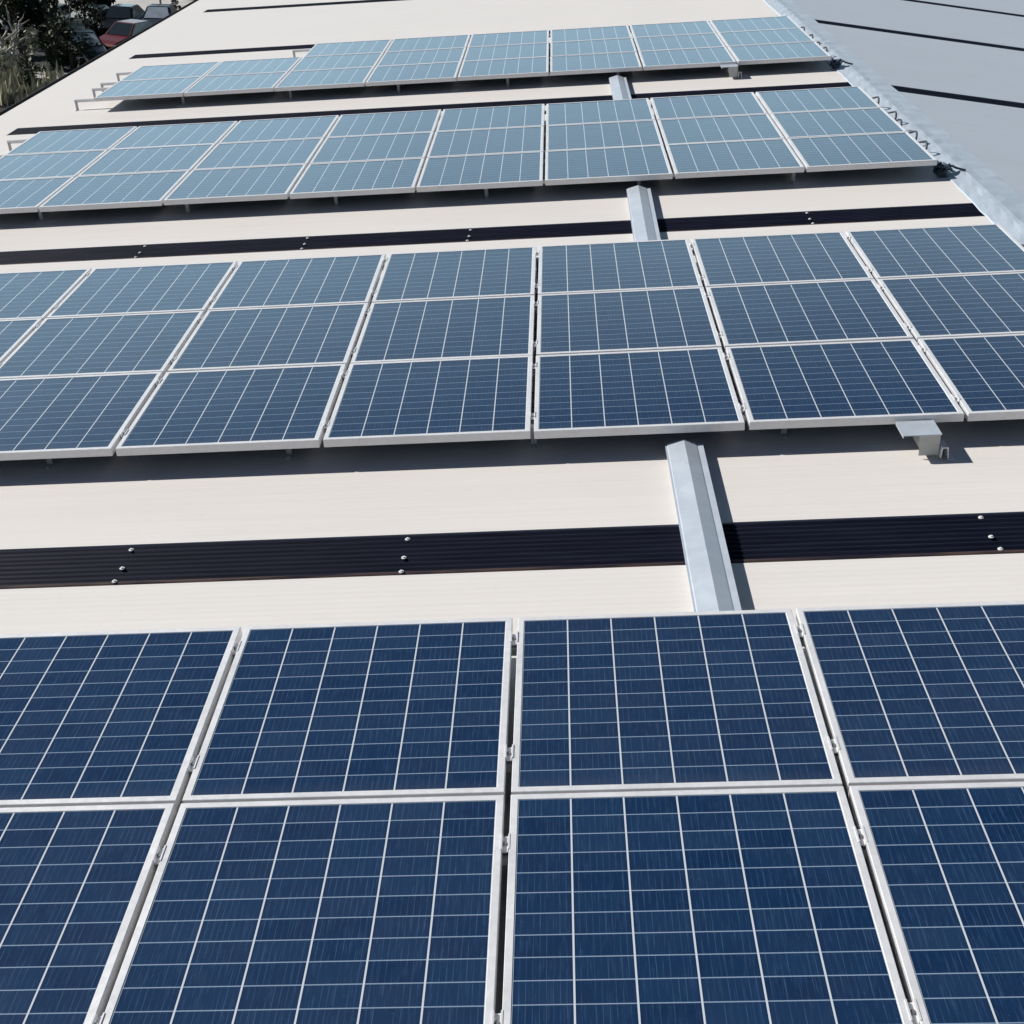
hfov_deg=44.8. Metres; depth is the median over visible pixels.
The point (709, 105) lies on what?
solar panel
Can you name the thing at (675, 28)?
solar panel
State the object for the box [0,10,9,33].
leafy shrub
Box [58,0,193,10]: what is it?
pavement
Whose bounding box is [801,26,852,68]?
cable
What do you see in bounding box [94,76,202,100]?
solar panel
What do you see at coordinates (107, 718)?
solar panel
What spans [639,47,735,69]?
solar panel
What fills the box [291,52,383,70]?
solar panel
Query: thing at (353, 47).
solar panel
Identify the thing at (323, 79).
solar panel
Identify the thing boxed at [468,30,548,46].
solar panel
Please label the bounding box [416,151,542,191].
solar panel
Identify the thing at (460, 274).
solar panel
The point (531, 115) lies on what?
solar panel
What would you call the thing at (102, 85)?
mounting rail
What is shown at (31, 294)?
solar panel
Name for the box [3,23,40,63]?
leafy shrub
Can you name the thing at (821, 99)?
solar panel
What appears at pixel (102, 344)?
solar panel
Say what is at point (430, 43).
solar panel
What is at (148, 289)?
solar panel
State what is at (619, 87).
cable cover
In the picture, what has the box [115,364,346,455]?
solar panel
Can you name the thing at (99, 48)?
parked car
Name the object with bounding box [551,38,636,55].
solar panel
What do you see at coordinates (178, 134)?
solar panel
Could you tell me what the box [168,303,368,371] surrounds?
solar panel
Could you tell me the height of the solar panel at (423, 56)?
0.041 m
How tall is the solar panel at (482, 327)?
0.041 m
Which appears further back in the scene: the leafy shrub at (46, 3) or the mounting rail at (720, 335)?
the leafy shrub at (46, 3)
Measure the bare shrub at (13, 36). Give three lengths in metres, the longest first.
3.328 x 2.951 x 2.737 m
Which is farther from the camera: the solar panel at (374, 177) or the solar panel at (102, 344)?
the solar panel at (374, 177)
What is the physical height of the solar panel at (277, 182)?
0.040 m
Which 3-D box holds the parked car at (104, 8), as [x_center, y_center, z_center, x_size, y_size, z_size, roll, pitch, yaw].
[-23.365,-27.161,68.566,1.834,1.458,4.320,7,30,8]
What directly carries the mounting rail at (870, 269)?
on the warehouse
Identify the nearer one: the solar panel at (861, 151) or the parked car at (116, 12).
the solar panel at (861, 151)
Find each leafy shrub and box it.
[0,0,40,56]
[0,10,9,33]
[0,44,15,74]
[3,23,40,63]
[18,58,45,88]
[35,0,69,61]
[36,18,68,68]
[42,1,97,69]
[64,0,106,29]
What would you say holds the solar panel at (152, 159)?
on the mounting rail
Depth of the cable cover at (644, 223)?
8.95 m
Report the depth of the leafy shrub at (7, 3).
61.65 m
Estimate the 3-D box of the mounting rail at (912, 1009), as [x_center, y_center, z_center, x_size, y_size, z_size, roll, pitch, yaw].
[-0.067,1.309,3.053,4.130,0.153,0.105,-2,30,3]
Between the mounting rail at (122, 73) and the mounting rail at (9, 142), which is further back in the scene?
the mounting rail at (122, 73)
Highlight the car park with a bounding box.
[3,28,99,72]
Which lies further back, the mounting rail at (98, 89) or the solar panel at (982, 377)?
the mounting rail at (98, 89)
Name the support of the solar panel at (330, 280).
on the mounting rail at (536, 253)
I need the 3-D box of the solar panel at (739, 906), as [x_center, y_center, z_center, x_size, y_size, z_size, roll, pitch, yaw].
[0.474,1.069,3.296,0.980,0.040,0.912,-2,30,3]
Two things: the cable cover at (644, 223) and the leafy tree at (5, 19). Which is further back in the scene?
the leafy tree at (5, 19)
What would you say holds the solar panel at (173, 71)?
on the mounting rail at (122, 73)
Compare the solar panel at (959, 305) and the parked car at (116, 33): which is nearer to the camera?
the solar panel at (959, 305)
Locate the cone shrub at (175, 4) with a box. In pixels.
[171,0,180,8]
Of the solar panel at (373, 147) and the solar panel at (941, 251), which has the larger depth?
the solar panel at (373, 147)
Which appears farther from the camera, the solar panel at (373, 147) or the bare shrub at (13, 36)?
the bare shrub at (13, 36)
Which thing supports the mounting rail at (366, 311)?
on the warehouse
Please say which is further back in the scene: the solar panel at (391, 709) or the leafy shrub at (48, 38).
the leafy shrub at (48, 38)
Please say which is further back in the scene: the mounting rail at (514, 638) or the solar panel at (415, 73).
the solar panel at (415, 73)
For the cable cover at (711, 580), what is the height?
0.083 m
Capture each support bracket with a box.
[720,64,743,78]
[896,420,954,459]
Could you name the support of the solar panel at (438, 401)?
on the mounting rail at (534, 366)
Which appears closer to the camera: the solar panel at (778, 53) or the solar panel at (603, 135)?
the solar panel at (603, 135)
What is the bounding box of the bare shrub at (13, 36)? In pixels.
[0,6,29,67]
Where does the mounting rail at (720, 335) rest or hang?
on the warehouse
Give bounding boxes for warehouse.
[0,0,1023,1012]
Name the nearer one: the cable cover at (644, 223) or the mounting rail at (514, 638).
the mounting rail at (514, 638)
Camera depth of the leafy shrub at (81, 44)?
59.27 m
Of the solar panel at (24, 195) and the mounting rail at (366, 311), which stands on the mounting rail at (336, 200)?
the solar panel at (24, 195)
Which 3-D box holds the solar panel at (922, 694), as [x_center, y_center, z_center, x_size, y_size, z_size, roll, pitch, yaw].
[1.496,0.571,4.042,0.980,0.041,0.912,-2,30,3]
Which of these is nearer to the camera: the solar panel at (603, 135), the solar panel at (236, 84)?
the solar panel at (603, 135)
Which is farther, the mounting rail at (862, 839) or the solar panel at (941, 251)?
the solar panel at (941, 251)
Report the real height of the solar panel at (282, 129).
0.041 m
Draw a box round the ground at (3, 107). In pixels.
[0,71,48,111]
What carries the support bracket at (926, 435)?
on the warehouse
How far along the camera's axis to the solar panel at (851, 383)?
6.06 m
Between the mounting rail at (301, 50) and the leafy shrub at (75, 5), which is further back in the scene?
the leafy shrub at (75, 5)
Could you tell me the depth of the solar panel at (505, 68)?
13.65 m
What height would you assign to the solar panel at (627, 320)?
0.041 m
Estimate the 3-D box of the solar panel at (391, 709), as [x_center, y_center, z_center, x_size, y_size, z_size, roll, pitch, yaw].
[-0.499,0.646,4.148,0.980,0.041,0.912,-2,30,3]
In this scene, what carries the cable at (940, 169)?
on the warehouse
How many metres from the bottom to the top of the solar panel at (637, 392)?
0.041 m
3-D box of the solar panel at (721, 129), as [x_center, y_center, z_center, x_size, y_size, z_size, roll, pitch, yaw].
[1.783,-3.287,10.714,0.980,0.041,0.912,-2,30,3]
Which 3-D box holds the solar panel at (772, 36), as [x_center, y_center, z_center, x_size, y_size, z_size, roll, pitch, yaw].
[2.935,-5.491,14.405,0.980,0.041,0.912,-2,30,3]
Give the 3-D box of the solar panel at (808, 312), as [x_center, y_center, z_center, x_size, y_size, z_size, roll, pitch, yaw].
[1.628,-1.107,6.941,0.980,0.041,0.912,-2,30,3]
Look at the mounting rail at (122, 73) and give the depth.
15.11 m
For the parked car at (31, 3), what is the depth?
69.36 m
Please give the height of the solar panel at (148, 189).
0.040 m
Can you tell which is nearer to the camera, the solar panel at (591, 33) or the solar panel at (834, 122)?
the solar panel at (834, 122)
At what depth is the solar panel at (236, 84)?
13.81 m
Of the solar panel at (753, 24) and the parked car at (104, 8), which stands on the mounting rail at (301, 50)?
the solar panel at (753, 24)
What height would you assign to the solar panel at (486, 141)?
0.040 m
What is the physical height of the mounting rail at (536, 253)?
0.153 m
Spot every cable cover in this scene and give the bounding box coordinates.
[609,75,631,99]
[626,185,660,240]
[665,439,741,611]
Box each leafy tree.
[1,6,39,32]
[14,0,68,55]
[65,0,116,6]
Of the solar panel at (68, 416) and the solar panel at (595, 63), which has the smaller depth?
the solar panel at (68, 416)
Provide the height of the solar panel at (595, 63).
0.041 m
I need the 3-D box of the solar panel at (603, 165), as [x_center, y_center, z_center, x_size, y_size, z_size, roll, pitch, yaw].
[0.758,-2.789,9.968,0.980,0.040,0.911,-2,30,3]
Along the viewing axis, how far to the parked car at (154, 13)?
68.62 m
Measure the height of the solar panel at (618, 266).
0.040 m
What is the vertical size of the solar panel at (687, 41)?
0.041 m
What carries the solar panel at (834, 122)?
on the mounting rail
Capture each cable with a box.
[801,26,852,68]
[872,96,965,176]
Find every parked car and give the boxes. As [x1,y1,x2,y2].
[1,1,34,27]
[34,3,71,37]
[60,29,106,68]
[61,4,108,35]
[98,4,144,35]
[99,19,152,49]
[142,4,176,23]
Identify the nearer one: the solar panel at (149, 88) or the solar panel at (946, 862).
the solar panel at (946, 862)
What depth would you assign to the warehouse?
5.91 m
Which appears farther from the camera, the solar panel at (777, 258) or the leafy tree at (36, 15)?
the leafy tree at (36, 15)
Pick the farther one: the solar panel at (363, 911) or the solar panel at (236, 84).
the solar panel at (236, 84)
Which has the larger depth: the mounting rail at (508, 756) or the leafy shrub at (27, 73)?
the leafy shrub at (27, 73)
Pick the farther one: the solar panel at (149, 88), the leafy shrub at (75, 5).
the leafy shrub at (75, 5)
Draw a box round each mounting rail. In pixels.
[0,323,910,370]
[7,105,651,150]
[32,284,884,330]
[38,169,804,221]
[44,394,959,468]
[51,266,872,310]
[74,57,831,110]
[83,235,850,277]
[90,999,921,1023]
[92,58,639,97]
[100,52,638,91]
[116,43,635,81]
[151,826,867,872]
[155,345,926,395]
[186,736,839,777]
[230,623,804,657]
[292,30,630,56]
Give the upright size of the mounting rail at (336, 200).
0.108 m
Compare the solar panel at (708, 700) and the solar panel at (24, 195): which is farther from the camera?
the solar panel at (24, 195)
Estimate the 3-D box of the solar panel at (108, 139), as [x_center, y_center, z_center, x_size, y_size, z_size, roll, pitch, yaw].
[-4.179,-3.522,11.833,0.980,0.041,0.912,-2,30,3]
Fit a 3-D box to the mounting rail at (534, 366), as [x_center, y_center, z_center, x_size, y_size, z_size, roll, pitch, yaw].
[-0.415,-0.680,6.552,7.130,0.153,0.106,-2,30,3]
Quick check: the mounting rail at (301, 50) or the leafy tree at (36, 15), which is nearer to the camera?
the mounting rail at (301, 50)
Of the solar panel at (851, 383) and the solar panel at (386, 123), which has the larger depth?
the solar panel at (386, 123)
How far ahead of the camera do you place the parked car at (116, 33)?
63.71 m
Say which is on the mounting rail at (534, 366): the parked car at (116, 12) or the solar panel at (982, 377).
the solar panel at (982, 377)
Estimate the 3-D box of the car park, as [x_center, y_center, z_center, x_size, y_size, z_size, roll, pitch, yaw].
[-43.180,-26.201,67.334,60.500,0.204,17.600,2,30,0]
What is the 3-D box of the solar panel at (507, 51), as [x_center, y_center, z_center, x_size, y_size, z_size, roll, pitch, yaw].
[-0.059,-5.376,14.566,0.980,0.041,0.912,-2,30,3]
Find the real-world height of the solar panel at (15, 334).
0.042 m
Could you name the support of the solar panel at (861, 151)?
on the mounting rail
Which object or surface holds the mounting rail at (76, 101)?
on the warehouse
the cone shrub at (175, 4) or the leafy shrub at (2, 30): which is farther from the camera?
the cone shrub at (175, 4)
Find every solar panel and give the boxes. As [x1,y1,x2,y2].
[0,150,107,179]
[0,176,74,213]
[0,268,91,319]
[0,311,204,378]
[0,318,42,363]
[0,372,163,460]
[0,627,242,809]
[0,803,176,1023]
[5,126,136,154]
[39,170,189,211]
[46,261,237,317]
[78,144,215,175]
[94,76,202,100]
[101,795,504,1023]
[111,121,237,148]
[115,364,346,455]
[120,62,220,80]
[163,164,306,204]
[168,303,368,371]
[182,617,512,802]
[184,72,287,95]
[193,138,323,169]
[205,57,301,75]
[208,254,385,309]
[218,115,338,143]
[275,67,373,90]
[289,158,424,198]
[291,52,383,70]
[304,39,391,56]
[309,132,433,163]
[323,355,532,446]
[326,109,441,137]
[351,295,534,362]
[366,62,460,85]
[372,246,535,302]
[377,47,465,65]
[386,35,469,51]
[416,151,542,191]
[427,126,543,157]
[436,104,544,131]
[458,57,548,80]
[463,43,548,60]
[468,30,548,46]
[502,786,912,1023]
[511,609,842,794]
[534,347,744,438]
[536,287,721,355]
[538,239,702,294]
[545,145,672,185]
[546,98,654,125]
[546,120,662,150]
[550,25,631,44]
[550,52,641,75]
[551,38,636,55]
[630,21,715,38]
[634,33,725,53]
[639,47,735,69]
[650,92,767,123]
[658,114,783,147]
[666,138,803,178]
[691,231,873,289]
[706,279,912,352]
[710,16,800,33]
[718,28,814,48]
[726,339,963,429]
[728,41,830,64]
[756,86,880,115]
[770,107,906,140]
[787,132,936,171]
[795,601,1023,792]
[846,224,1023,281]
[848,782,1023,1023]
[877,272,1023,342]
[917,334,1023,420]
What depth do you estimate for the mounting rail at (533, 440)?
6.00 m
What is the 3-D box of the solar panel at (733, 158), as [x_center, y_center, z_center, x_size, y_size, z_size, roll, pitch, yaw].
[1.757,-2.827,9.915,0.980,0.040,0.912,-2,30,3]
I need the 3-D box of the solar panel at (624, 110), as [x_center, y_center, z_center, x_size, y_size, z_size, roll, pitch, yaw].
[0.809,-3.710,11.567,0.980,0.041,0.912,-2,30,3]
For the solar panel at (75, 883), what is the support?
on the mounting rail at (912, 1009)
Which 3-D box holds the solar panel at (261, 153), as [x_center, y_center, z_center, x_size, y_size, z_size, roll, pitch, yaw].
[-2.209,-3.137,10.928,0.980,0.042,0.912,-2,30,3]
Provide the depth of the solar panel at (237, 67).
14.70 m
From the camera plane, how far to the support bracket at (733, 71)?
13.15 m
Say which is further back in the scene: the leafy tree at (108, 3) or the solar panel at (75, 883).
the leafy tree at (108, 3)
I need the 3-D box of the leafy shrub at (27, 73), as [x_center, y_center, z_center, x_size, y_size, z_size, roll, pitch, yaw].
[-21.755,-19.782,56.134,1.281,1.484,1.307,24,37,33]
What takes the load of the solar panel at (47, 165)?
on the mounting rail

